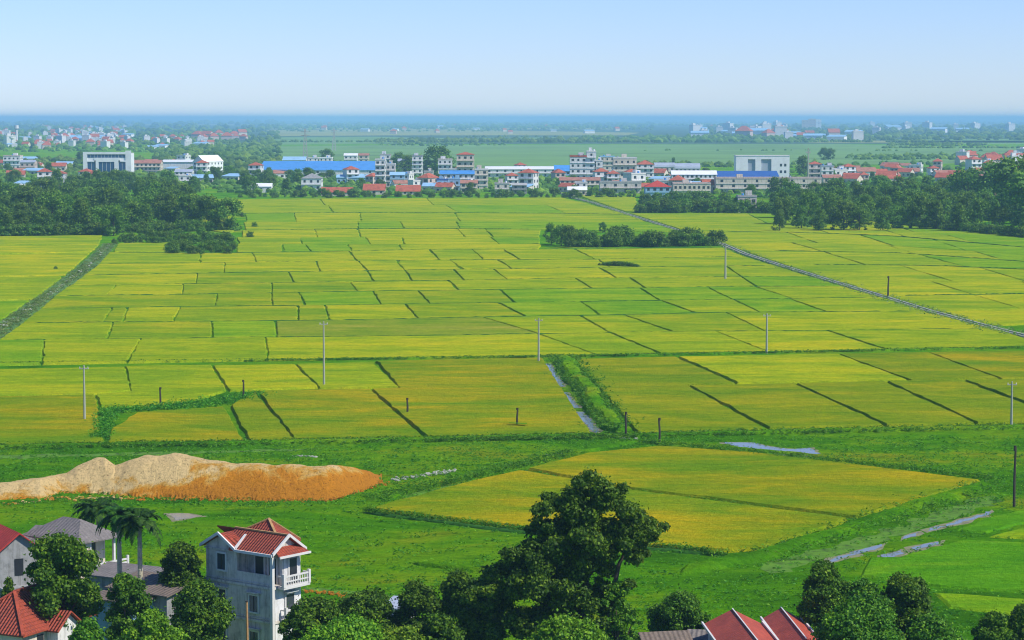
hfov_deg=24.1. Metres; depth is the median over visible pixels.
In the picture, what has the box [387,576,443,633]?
broadleaf tree
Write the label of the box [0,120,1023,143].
distant plain
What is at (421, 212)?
bank
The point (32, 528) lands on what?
grey lean to
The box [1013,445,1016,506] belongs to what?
wooden post
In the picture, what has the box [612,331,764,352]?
rice field
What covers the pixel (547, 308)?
rice field
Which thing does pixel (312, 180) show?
building
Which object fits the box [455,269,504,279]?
rice field
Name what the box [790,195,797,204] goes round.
broadleaf tree
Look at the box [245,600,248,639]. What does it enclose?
bamboo pole
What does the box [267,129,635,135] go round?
meadow
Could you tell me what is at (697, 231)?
bush
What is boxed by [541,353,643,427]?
grass tufts
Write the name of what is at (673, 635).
shed
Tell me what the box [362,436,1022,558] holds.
grass tufts
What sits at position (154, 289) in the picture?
rice field
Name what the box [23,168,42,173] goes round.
house
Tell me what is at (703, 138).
wood
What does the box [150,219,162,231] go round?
bush
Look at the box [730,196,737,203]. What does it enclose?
bush
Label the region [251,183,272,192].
building
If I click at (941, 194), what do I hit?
broadleaf tree
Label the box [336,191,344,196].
bush
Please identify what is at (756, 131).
house
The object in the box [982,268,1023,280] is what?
rice field
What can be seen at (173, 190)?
broadleaf tree
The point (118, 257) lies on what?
rice field
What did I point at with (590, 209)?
rice field
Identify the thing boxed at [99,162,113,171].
window
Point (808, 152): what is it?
mast
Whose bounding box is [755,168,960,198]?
undergrowth
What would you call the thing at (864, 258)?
rice field
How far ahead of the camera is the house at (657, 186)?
1354.42 m
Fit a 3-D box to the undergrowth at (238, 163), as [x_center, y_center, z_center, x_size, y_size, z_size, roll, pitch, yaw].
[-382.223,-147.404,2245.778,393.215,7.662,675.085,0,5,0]
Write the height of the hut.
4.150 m
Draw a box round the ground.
[0,144,1023,639]
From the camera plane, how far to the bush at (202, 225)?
955.82 m
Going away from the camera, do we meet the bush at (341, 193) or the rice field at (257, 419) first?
the rice field at (257, 419)
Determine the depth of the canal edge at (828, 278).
654.79 m
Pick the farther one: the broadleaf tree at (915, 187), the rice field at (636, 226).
the broadleaf tree at (915, 187)
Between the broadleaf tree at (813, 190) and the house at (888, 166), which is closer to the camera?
the broadleaf tree at (813, 190)
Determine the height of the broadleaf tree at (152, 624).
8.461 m
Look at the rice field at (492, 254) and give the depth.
787.10 m
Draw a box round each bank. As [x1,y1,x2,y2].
[0,424,1023,449]
[15,328,980,339]
[31,346,1023,363]
[37,310,899,322]
[67,286,775,295]
[85,297,865,308]
[96,265,763,274]
[108,256,732,263]
[115,276,767,285]
[127,247,712,253]
[228,212,596,213]
[267,228,510,229]
[364,512,721,555]
[375,440,992,501]
[412,561,481,572]
[552,355,627,432]
[680,482,995,574]
[730,231,1020,246]
[778,250,1023,261]
[815,264,1016,268]
[905,293,1023,295]
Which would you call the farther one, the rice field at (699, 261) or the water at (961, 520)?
the rice field at (699, 261)
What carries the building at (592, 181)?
on the ground
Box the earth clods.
[44,480,389,502]
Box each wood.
[0,119,281,150]
[0,119,1023,123]
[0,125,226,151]
[151,142,282,158]
[252,121,654,129]
[255,129,499,131]
[273,139,404,141]
[284,125,596,127]
[375,136,641,142]
[379,141,505,145]
[429,123,866,125]
[466,135,657,136]
[574,133,828,142]
[637,160,733,166]
[644,148,982,150]
[706,122,1023,140]
[784,139,933,141]
[840,133,1022,136]
[845,151,1003,159]
[881,145,1023,147]
[887,141,987,145]
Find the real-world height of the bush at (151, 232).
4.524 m
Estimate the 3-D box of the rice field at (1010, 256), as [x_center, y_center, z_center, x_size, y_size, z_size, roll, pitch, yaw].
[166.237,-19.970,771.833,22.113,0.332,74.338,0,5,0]
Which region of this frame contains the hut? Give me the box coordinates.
[387,596,398,625]
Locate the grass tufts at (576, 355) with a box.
[0,345,1023,362]
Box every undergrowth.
[0,154,282,172]
[0,168,220,189]
[216,174,567,193]
[567,174,765,193]
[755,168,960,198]
[789,158,964,173]
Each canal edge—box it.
[561,192,1023,334]
[561,193,1023,337]
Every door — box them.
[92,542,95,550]
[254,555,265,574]
[267,557,277,584]
[288,556,297,583]
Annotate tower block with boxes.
[802,120,808,127]
[808,118,815,126]
[816,119,821,127]
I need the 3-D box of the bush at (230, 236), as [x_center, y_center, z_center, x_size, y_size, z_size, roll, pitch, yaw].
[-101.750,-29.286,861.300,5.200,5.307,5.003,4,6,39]
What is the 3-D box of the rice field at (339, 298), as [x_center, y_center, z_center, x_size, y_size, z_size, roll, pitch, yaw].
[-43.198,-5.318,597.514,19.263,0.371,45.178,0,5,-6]
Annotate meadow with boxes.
[130,124,377,124]
[234,144,1019,167]
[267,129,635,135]
[274,137,562,144]
[283,128,607,128]
[410,123,754,123]
[808,141,1023,142]
[890,139,1023,143]
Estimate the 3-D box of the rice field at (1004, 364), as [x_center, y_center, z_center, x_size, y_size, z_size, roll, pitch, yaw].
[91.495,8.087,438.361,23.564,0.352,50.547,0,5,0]
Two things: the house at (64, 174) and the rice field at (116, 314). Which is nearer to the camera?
the rice field at (116, 314)
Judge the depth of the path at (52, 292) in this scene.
617.15 m
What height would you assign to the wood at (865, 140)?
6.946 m
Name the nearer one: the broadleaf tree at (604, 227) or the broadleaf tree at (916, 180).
the broadleaf tree at (604, 227)
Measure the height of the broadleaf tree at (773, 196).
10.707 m
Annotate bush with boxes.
[0,222,17,235]
[0,225,5,235]
[4,224,15,235]
[7,225,21,235]
[16,225,26,235]
[19,220,34,235]
[25,224,33,234]
[30,221,44,235]
[35,225,45,234]
[44,225,53,234]
[45,223,61,235]
[53,222,61,232]
[56,228,66,235]
[60,222,73,234]
[67,227,75,234]
[74,223,88,232]
[82,222,97,234]
[87,222,101,230]
[92,226,103,234]
[96,223,112,234]
[122,232,138,242]
[124,223,132,231]
[127,224,137,232]
[135,220,149,232]
[137,232,144,240]
[138,226,149,237]
[145,236,151,242]
[146,228,154,236]
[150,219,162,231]
[150,235,161,242]
[154,229,162,240]
[158,220,165,229]
[163,221,173,231]
[165,242,180,252]
[176,217,195,231]
[176,232,188,240]
[179,241,188,250]
[185,232,192,239]
[185,243,198,253]
[187,234,201,243]
[188,219,200,230]
[195,222,205,230]
[196,227,205,234]
[198,243,207,249]
[199,231,210,239]
[200,222,211,230]
[202,231,214,240]
[205,244,213,252]
[206,219,218,230]
[208,217,223,229]
[208,239,219,249]
[213,232,225,240]
[214,244,222,251]
[218,240,227,249]
[219,221,229,229]
[222,220,237,229]
[222,233,235,243]
[223,245,233,253]
[228,243,236,249]
[244,189,252,197]
[246,231,253,236]
[255,190,261,196]
[292,189,298,196]
[297,188,308,196]
[316,188,326,196]
[323,189,333,197]
[332,189,338,195]
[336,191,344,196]
[347,188,359,197]
[360,190,367,196]
[381,192,388,197]
[429,192,435,197]
[438,191,445,197]
[443,189,452,196]
[449,189,456,197]
[455,190,463,196]
[464,191,470,197]
[494,189,506,197]
[527,189,539,197]
[549,187,560,196]
[573,227,593,246]
[583,229,597,244]
[587,187,595,195]
[592,234,601,246]
[593,238,601,246]
[595,190,603,196]
[598,234,607,246]
[601,187,608,195]
[601,227,624,246]
[604,236,613,246]
[607,189,616,196]
[609,224,634,245]
[616,225,634,246]
[617,192,624,196]
[633,204,643,212]
[633,232,644,246]
[639,193,652,204]
[641,205,649,212]
[641,229,662,246]
[641,230,659,246]
[644,201,652,211]
[646,231,665,246]
[648,199,656,211]
[650,200,661,212]
[653,192,661,200]
[658,197,670,212]
[661,237,672,246]
[663,190,678,202]
[663,193,671,202]
[665,231,680,245]
[666,199,682,212]
[668,229,680,237]
[672,230,692,246]
[676,190,692,204]
[676,197,693,212]
[681,227,695,240]
[683,204,690,211]
[686,190,697,199]
[688,226,706,244]
[689,199,700,211]
[690,232,704,245]
[693,190,711,199]
[695,197,708,212]
[702,198,721,212]
[703,199,718,212]
[703,236,712,245]
[707,230,727,245]
[716,197,727,212]
[718,205,724,212]
[719,192,731,201]
[724,202,731,208]
[725,201,742,212]
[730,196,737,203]
[736,199,752,212]
[750,200,766,212]
[761,202,769,212]
[945,220,956,229]
[956,220,967,230]
[963,223,971,230]
[966,222,978,231]
[971,222,985,232]
[976,223,985,232]
[982,221,998,233]
[990,224,1004,233]
[1003,223,1014,235]
[1012,225,1023,236]
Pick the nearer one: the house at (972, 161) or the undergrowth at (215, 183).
the undergrowth at (215, 183)
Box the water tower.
[14,125,18,139]
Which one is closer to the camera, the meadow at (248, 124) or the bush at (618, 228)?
the bush at (618, 228)
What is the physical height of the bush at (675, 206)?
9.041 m
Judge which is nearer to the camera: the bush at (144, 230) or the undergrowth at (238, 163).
the bush at (144, 230)
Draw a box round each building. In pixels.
[3,153,22,168]
[20,160,37,167]
[134,160,162,172]
[163,160,192,168]
[174,169,194,178]
[193,155,222,173]
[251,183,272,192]
[282,156,307,160]
[301,173,322,189]
[308,155,318,160]
[319,155,332,160]
[321,187,352,195]
[336,174,367,183]
[343,153,357,160]
[358,153,369,160]
[363,184,385,194]
[375,156,385,183]
[380,151,390,162]
[386,160,395,186]
[389,172,405,185]
[395,185,420,194]
[397,159,411,171]
[412,153,422,175]
[424,168,433,174]
[436,176,448,182]
[438,156,452,173]
[439,170,474,179]
[448,175,459,190]
[460,180,477,192]
[474,165,487,189]
[485,166,553,176]
[494,179,509,193]
[511,183,526,193]
[554,165,569,175]
[559,177,600,186]
[567,186,586,195]
[569,152,586,176]
[586,148,595,176]
[595,157,602,169]
[599,154,614,170]
[599,178,641,192]
[612,154,636,179]
[637,160,654,177]
[653,163,674,173]
[670,170,716,180]
[672,179,710,196]
[674,163,699,169]
[714,174,821,192]
[717,171,778,176]
[809,161,821,176]
[820,163,833,176]
[821,174,841,182]
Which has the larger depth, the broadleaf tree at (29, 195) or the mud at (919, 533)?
the broadleaf tree at (29, 195)
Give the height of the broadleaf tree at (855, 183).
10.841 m
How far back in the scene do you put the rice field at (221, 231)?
955.37 m
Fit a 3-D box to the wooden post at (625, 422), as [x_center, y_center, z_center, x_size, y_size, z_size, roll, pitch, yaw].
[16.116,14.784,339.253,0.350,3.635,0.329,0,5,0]
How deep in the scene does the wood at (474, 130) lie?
8150.69 m
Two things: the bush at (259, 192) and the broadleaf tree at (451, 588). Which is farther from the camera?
the bush at (259, 192)
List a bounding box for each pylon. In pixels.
[301,129,309,160]
[331,129,336,150]
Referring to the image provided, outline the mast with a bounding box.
[806,148,810,176]
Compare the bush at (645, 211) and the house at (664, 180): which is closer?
the bush at (645, 211)
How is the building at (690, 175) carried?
on the ground
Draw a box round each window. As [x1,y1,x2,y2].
[14,558,23,575]
[37,633,43,639]
[87,155,124,157]
[87,162,95,169]
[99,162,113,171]
[119,162,125,170]
[216,551,226,571]
[216,587,226,599]
[222,629,227,639]
[248,593,259,613]
[248,629,259,639]
[284,592,294,608]
[748,159,754,170]
[761,159,770,170]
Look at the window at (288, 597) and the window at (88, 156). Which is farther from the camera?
the window at (88, 156)
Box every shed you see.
[88,561,163,590]
[91,589,156,639]
[104,571,200,624]
[633,630,692,639]
[687,629,707,639]
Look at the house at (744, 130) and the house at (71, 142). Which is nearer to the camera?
the house at (71, 142)
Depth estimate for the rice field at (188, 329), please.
508.32 m
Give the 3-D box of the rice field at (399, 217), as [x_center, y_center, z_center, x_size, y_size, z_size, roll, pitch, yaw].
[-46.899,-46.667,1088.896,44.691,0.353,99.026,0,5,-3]
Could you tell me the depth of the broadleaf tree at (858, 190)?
1140.55 m
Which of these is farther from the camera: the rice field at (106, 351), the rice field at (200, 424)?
the rice field at (106, 351)
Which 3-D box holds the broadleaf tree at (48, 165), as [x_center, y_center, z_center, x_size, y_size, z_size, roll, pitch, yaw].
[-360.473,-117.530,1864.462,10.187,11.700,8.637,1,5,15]
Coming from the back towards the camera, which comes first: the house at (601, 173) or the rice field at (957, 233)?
the house at (601, 173)
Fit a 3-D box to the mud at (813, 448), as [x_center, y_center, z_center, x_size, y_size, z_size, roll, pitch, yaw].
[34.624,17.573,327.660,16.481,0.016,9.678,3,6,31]
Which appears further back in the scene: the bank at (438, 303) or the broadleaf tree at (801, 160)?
the broadleaf tree at (801, 160)
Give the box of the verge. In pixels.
[0,243,116,338]
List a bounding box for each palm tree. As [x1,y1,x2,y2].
[71,497,121,525]
[95,505,134,573]
[116,508,162,579]
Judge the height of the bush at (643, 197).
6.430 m
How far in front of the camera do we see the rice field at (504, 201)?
1287.11 m
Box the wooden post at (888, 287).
[887,276,888,296]
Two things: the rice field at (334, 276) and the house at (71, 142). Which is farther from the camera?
the house at (71, 142)
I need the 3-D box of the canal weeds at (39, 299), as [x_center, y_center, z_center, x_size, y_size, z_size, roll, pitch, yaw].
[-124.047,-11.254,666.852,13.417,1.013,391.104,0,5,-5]
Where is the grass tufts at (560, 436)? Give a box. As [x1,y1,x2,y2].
[0,422,1023,449]
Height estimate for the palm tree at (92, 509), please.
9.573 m
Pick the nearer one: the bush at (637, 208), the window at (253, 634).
the window at (253, 634)
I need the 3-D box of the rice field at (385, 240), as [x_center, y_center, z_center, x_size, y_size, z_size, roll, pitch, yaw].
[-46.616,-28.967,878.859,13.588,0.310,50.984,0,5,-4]
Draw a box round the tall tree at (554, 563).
[455,466,670,639]
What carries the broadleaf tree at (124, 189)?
on the ground
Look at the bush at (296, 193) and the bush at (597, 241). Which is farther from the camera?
the bush at (296, 193)
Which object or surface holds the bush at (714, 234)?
on the ground
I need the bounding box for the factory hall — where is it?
[262,161,374,177]
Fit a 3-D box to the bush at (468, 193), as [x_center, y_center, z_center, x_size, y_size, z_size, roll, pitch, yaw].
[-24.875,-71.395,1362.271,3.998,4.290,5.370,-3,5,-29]
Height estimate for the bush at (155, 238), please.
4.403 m
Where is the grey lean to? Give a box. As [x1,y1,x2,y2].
[23,525,41,542]
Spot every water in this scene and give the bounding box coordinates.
[164,513,198,519]
[546,364,563,385]
[564,392,579,407]
[576,412,598,432]
[724,442,819,456]
[830,544,881,561]
[881,550,904,556]
[903,532,917,538]
[912,541,938,549]
[928,512,990,530]
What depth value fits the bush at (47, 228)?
921.49 m
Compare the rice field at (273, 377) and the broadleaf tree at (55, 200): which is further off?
the broadleaf tree at (55, 200)
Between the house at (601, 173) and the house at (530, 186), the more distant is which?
the house at (601, 173)
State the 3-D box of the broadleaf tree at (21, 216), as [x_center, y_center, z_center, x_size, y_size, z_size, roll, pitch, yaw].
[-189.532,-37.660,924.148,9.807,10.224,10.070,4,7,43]
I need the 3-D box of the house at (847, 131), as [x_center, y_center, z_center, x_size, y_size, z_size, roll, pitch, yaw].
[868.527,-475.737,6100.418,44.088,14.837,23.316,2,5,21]
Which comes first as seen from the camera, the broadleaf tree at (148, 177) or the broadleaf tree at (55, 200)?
the broadleaf tree at (55, 200)
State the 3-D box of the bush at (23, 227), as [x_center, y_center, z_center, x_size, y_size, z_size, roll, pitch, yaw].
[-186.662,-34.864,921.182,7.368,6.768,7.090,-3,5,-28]
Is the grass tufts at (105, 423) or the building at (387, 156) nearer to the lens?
the grass tufts at (105, 423)
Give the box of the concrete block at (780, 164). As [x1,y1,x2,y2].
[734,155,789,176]
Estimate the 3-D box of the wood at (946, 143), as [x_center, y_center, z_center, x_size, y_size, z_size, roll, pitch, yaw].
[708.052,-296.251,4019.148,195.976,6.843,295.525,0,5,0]
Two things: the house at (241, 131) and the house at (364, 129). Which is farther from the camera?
the house at (364, 129)
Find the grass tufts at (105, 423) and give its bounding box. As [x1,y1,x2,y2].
[84,390,276,438]
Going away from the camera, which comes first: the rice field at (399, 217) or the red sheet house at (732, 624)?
the red sheet house at (732, 624)
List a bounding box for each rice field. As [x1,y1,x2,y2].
[0,235,101,244]
[0,244,97,254]
[0,253,88,276]
[0,276,61,300]
[0,300,28,320]
[0,322,112,339]
[0,340,43,365]
[0,367,130,395]
[0,394,103,444]
[24,308,110,322]
[41,294,216,308]
[42,339,139,364]
[56,285,115,295]
[74,273,196,284]
[84,263,224,275]
[95,365,225,407]
[100,252,199,263]
[105,307,126,321]
[108,284,182,294]
[108,321,211,338]
[109,407,242,442]
[114,242,167,251]
[124,307,179,321]
[128,337,267,363]
[174,306,297,321]
[182,283,271,293]
[196,272,291,282]
[199,253,254,262]
[202,215,233,232]
[210,205,331,212]
[211,321,275,337]
[213,364,317,391]
[215,293,271,305]
[216,199,323,204]
[224,261,318,272]
[231,392,293,439]
[237,237,300,244]
[237,244,281,251]
[242,229,316,237]
[244,221,357,229]
[245,213,295,221]
[253,251,355,261]
[258,389,420,439]
[265,334,591,360]
[271,292,302,304]
[272,282,356,292]
[276,317,536,336]
[283,244,308,251]
[289,271,371,282]
[294,213,360,221]
[296,362,397,388]
[298,305,327,319]
[299,291,379,304]
[300,237,368,244]
[305,244,350,250]
[315,229,359,236]
[317,261,365,270]
[320,198,432,205]
[325,304,415,319]
[329,205,456,212]
[348,244,400,250]
[349,250,436,260]
[351,280,456,290]
[358,221,402,228]
[358,229,462,237]
[359,260,402,270]
[360,213,458,221]
[366,237,402,244]
[368,270,410,280]
[372,358,589,436]
[373,290,428,303]
[373,470,847,552]
[398,260,459,269]
[399,244,540,249]
[401,221,458,227]
[403,236,497,243]
[405,269,461,280]
[405,303,521,317]
[419,290,511,302]
[427,197,590,204]
[430,249,481,259]
[446,205,563,212]
[449,278,588,289]
[451,260,509,268]
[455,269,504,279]
[456,213,644,221]
[456,221,673,231]
[458,229,491,237]
[473,249,516,259]
[485,316,606,332]
[486,229,540,237]
[491,237,540,243]
[495,268,613,278]
[498,259,607,268]
[500,288,656,301]
[500,301,596,315]
[504,249,592,259]
[528,446,979,518]
[541,333,654,353]
[547,205,628,214]
[575,248,741,258]
[576,278,642,287]
[576,357,761,432]
[581,195,637,212]
[582,301,689,314]
[582,315,667,331]
[599,256,774,266]
[599,266,738,277]
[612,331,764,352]
[625,312,762,331]
[630,213,764,222]
[631,277,753,287]
[641,287,729,300]
[658,222,825,232]
[662,299,757,311]
[679,354,905,383]
[690,383,882,428]
[702,232,814,242]
[709,286,788,298]
[718,331,882,350]
[722,241,817,250]
[727,266,806,276]
[727,311,983,330]
[735,299,821,311]
[743,276,839,285]
[744,250,862,264]
[747,213,842,224]
[757,286,878,297]
[786,265,949,280]
[788,232,888,244]
[791,297,921,311]
[792,242,913,253]
[797,381,974,426]
[812,224,900,236]
[825,251,960,265]
[828,217,909,230]
[829,328,1023,348]
[840,281,968,295]
[840,352,997,380]
[861,540,1023,592]
[862,235,962,249]
[881,228,970,241]
[887,379,1023,424]
[888,245,1002,259]
[889,295,1016,311]
[890,223,1023,241]
[901,265,1021,281]
[919,254,1023,268]
[930,351,1023,378]
[931,281,1023,293]
[933,593,1023,614]
[936,240,1023,253]
[948,308,1023,325]
[950,235,1023,246]
[957,510,1023,532]
[965,379,1023,402]
[975,251,1023,260]
[976,294,1023,307]
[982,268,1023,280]
[989,528,1023,539]
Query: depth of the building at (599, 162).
1608.46 m
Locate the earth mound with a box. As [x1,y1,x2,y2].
[0,453,381,500]
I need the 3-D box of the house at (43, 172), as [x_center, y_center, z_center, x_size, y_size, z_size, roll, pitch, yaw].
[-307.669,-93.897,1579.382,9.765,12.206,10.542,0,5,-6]
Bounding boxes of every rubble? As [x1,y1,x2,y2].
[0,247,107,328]
[3,499,347,597]
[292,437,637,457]
[391,469,456,480]
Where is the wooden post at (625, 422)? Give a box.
[625,412,626,432]
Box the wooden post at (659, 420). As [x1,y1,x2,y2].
[658,418,660,441]
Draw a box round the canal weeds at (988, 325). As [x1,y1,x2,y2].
[555,192,1023,334]
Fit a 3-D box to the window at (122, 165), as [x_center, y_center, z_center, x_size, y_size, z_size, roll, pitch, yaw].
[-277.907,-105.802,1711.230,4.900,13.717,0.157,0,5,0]
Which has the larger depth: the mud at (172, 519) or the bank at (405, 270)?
the bank at (405, 270)
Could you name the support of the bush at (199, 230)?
on the ground
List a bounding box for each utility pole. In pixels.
[79,365,88,418]
[319,321,327,383]
[535,318,542,360]
[723,245,725,278]
[763,313,770,352]
[1007,381,1016,424]
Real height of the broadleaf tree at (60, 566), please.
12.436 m
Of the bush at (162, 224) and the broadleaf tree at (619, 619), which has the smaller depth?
the broadleaf tree at (619, 619)
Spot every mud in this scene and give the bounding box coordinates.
[164,513,205,521]
[546,363,566,386]
[567,392,582,407]
[576,411,602,432]
[719,442,818,455]
[824,542,886,562]
[877,549,907,556]
[901,531,924,540]
[904,540,944,552]
[921,510,993,532]
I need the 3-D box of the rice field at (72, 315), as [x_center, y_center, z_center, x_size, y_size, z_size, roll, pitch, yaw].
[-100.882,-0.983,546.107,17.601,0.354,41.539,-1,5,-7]
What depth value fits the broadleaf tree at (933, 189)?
1133.60 m
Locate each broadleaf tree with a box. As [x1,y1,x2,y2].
[0,182,15,197]
[0,194,14,221]
[0,206,14,224]
[0,212,14,233]
[0,576,15,597]
[2,182,18,195]
[3,163,13,170]
[5,168,21,182]
[7,189,29,216]
[9,183,41,205]
[12,200,31,222]
[13,210,31,225]
[18,188,40,219]
[22,526,109,631]
[25,203,52,225]
[26,176,41,187]
[30,176,50,188]
[30,208,55,225]
[34,190,67,222]
[40,186,65,211]
[44,161,52,172]
[44,175,60,189]
[47,179,58,192]
[52,167,63,187]
[52,210,67,232]
[56,204,75,223]
[59,180,81,193]
[61,192,74,222]
[64,195,94,232]
[67,612,108,639]
[69,174,87,189]
[71,192,87,222]
[73,187,90,195]
[74,171,95,186]
[75,151,82,159]
[81,185,96,192]
[82,206,104,223]
[83,177,97,191]
[83,190,96,214]
[88,184,123,220]
[92,168,103,178]
[92,186,112,198]
[93,176,120,189]
[94,203,103,222]
[94,203,126,235]
[99,569,154,639]
[106,168,129,187]
[115,189,129,203]
[116,184,130,203]
[118,196,142,222]
[118,606,188,639]
[121,199,142,223]
[125,171,136,187]
[127,173,133,191]
[132,177,145,196]
[135,191,157,218]
[137,202,153,223]
[141,174,157,185]
[143,181,163,205]
[149,194,173,220]
[151,190,182,225]
[156,180,174,192]
[156,538,206,593]
[159,186,187,211]
[160,169,174,180]
[167,576,235,639]
[170,192,203,224]
[171,179,179,188]
[173,201,187,217]
[175,182,199,209]
[185,191,203,218]
[188,175,199,191]
[189,193,226,227]
[195,178,201,191]
[203,173,209,183]
[208,196,243,230]
[210,166,217,179]
[213,169,222,179]
[223,165,236,173]
[225,167,234,173]
[236,169,251,177]
[236,171,246,186]
[239,174,259,193]
[251,168,262,180]
[259,170,269,182]
[262,176,276,186]
[264,169,276,177]
[277,593,347,639]
[280,178,292,194]
[284,169,293,177]
[290,168,304,181]
[292,172,303,183]
[295,607,386,639]
[302,167,313,175]
[319,148,335,160]
[325,169,334,177]
[334,585,396,631]
[356,178,365,188]
[375,179,384,183]
[375,624,431,639]
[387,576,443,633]
[388,151,408,171]
[396,154,411,171]
[419,610,467,639]
[421,144,456,173]
[423,159,431,173]
[430,154,455,174]
[437,567,483,639]
[464,181,475,192]
[513,608,612,639]
[542,222,560,244]
[552,224,567,245]
[559,225,577,246]
[568,188,579,197]
[594,578,642,639]
[598,222,606,232]
[643,583,714,631]
[744,184,755,194]
[765,175,780,197]
[765,190,794,215]
[768,192,778,202]
[768,196,793,222]
[771,209,785,230]
[775,177,792,193]
[778,180,799,194]
[789,191,823,223]
[789,205,811,227]
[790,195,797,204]
[792,188,805,204]
[793,554,852,634]
[795,155,807,173]
[795,198,813,216]
[800,188,818,198]
[805,181,820,190]
[806,208,829,229]
[809,587,903,639]
[814,189,842,218]
[815,186,826,195]
[817,147,828,159]
[821,178,848,193]
[821,191,836,222]
[826,148,835,159]
[827,198,860,229]
[835,186,851,203]
[836,198,856,223]
[844,187,856,197]
[844,576,899,635]
[846,203,872,229]
[849,179,858,191]
[850,185,868,202]
[854,194,873,208]
[856,193,877,223]
[862,179,870,185]
[863,184,884,210]
[869,171,874,179]
[871,174,888,193]
[872,194,893,210]
[873,180,893,197]
[874,209,890,229]
[875,194,891,220]
[879,570,938,639]
[886,185,899,199]
[887,204,909,227]
[891,175,904,187]
[892,190,904,209]
[895,194,912,213]
[900,179,916,191]
[902,187,920,209]
[905,172,915,181]
[905,193,931,228]
[906,607,967,639]
[907,176,919,186]
[908,183,921,204]
[910,190,936,216]
[919,173,932,186]
[919,182,928,190]
[921,185,941,197]
[926,200,946,228]
[933,178,948,189]
[933,189,954,214]
[940,198,951,218]
[943,165,980,192]
[948,202,967,230]
[949,189,972,209]
[949,196,971,221]
[964,195,992,225]
[966,159,1004,195]
[968,189,976,212]
[970,609,1023,639]
[975,187,994,198]
[976,191,991,217]
[978,152,1023,210]
[983,205,1014,226]
[987,200,1004,224]
[994,170,1023,226]
[1009,601,1023,639]
[1018,206,1023,228]
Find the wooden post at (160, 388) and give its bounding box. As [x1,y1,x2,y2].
[159,387,161,402]
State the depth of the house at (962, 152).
2440.12 m
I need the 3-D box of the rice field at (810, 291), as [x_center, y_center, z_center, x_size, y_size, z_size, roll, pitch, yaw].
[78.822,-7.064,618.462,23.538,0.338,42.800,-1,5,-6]
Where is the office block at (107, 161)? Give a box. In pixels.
[83,151,133,172]
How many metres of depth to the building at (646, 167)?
1710.60 m
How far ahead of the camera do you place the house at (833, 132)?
5393.40 m
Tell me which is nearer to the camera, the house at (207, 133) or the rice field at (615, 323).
the rice field at (615, 323)
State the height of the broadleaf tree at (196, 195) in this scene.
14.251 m
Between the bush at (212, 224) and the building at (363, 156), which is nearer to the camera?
the bush at (212, 224)
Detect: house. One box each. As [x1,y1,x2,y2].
[0,524,36,596]
[0,584,97,639]
[3,133,15,144]
[6,170,25,177]
[22,516,128,578]
[23,156,36,159]
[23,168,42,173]
[33,134,41,139]
[37,140,43,148]
[37,168,52,178]
[41,142,50,148]
[51,163,67,170]
[56,134,65,142]
[56,161,73,163]
[60,170,66,181]
[68,139,75,145]
[78,168,92,176]
[82,134,90,140]
[85,139,94,145]
[90,134,99,137]
[100,140,109,147]
[103,139,113,144]
[120,141,128,147]
[121,133,133,136]
[143,135,149,140]
[153,137,159,142]
[156,144,168,147]
[161,137,169,142]
[164,166,179,170]
[176,153,190,159]
[178,173,191,181]
[184,140,191,145]
[191,131,201,137]
[191,174,213,182]
[193,142,208,144]
[196,160,208,173]
[199,518,310,639]
[202,131,212,135]
[208,133,218,139]
[221,132,232,139]
[222,173,240,179]
[237,129,246,134]
[239,134,247,139]
[248,162,263,174]
[273,170,288,177]
[343,166,358,181]
[360,128,369,131]
[365,173,374,183]
[390,129,396,133]
[391,180,407,185]
[405,171,413,179]
[407,177,421,185]
[417,173,438,183]
[422,183,435,189]
[434,182,455,192]
[456,152,474,169]
[504,173,517,184]
[509,184,533,191]
[514,162,526,165]
[518,168,538,187]
[550,169,565,178]
[558,183,575,191]
[575,179,587,185]
[583,130,594,132]
[592,168,609,180]
[606,170,619,180]
[623,169,633,172]
[623,170,646,181]
[644,180,670,195]
[648,176,670,182]
[654,168,668,175]
[654,177,669,184]
[669,175,684,192]
[689,123,700,132]
[691,131,708,135]
[701,179,714,192]
[701,608,778,639]
[716,125,722,132]
[722,122,733,129]
[728,126,737,133]
[735,126,752,135]
[736,191,756,212]
[750,128,767,134]
[760,122,770,129]
[760,607,815,639]
[761,129,774,136]
[774,124,786,135]
[784,130,792,138]
[803,133,822,139]
[826,129,840,135]
[826,135,846,140]
[833,167,847,175]
[842,164,856,172]
[843,174,863,181]
[844,130,862,133]
[852,129,863,139]
[856,167,876,175]
[860,172,868,180]
[872,126,880,133]
[875,171,897,174]
[879,162,901,168]
[884,164,899,170]
[885,125,901,129]
[885,175,899,180]
[891,165,902,170]
[897,168,914,176]
[900,163,910,167]
[903,121,911,127]
[909,162,922,172]
[910,168,919,173]
[922,121,931,128]
[927,165,939,174]
[930,127,946,132]
[931,170,947,176]
[932,158,942,169]
[934,172,952,182]
[954,156,967,164]
[956,149,969,157]
[965,156,981,170]
[968,150,977,156]
[970,122,979,128]
[984,154,1002,162]
[1005,122,1014,130]
[1007,153,1021,160]
[1016,147,1023,152]
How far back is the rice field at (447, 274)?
681.94 m
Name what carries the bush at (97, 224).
on the ground
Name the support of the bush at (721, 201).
on the ground
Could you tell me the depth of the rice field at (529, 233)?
938.25 m
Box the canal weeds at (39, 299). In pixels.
[0,243,117,337]
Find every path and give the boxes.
[0,448,315,458]
[1,245,109,330]
[303,587,391,597]
[402,470,530,498]
[760,496,1002,573]
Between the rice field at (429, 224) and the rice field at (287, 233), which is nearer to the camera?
the rice field at (287, 233)
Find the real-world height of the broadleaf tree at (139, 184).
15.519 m
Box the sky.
[0,0,1023,119]

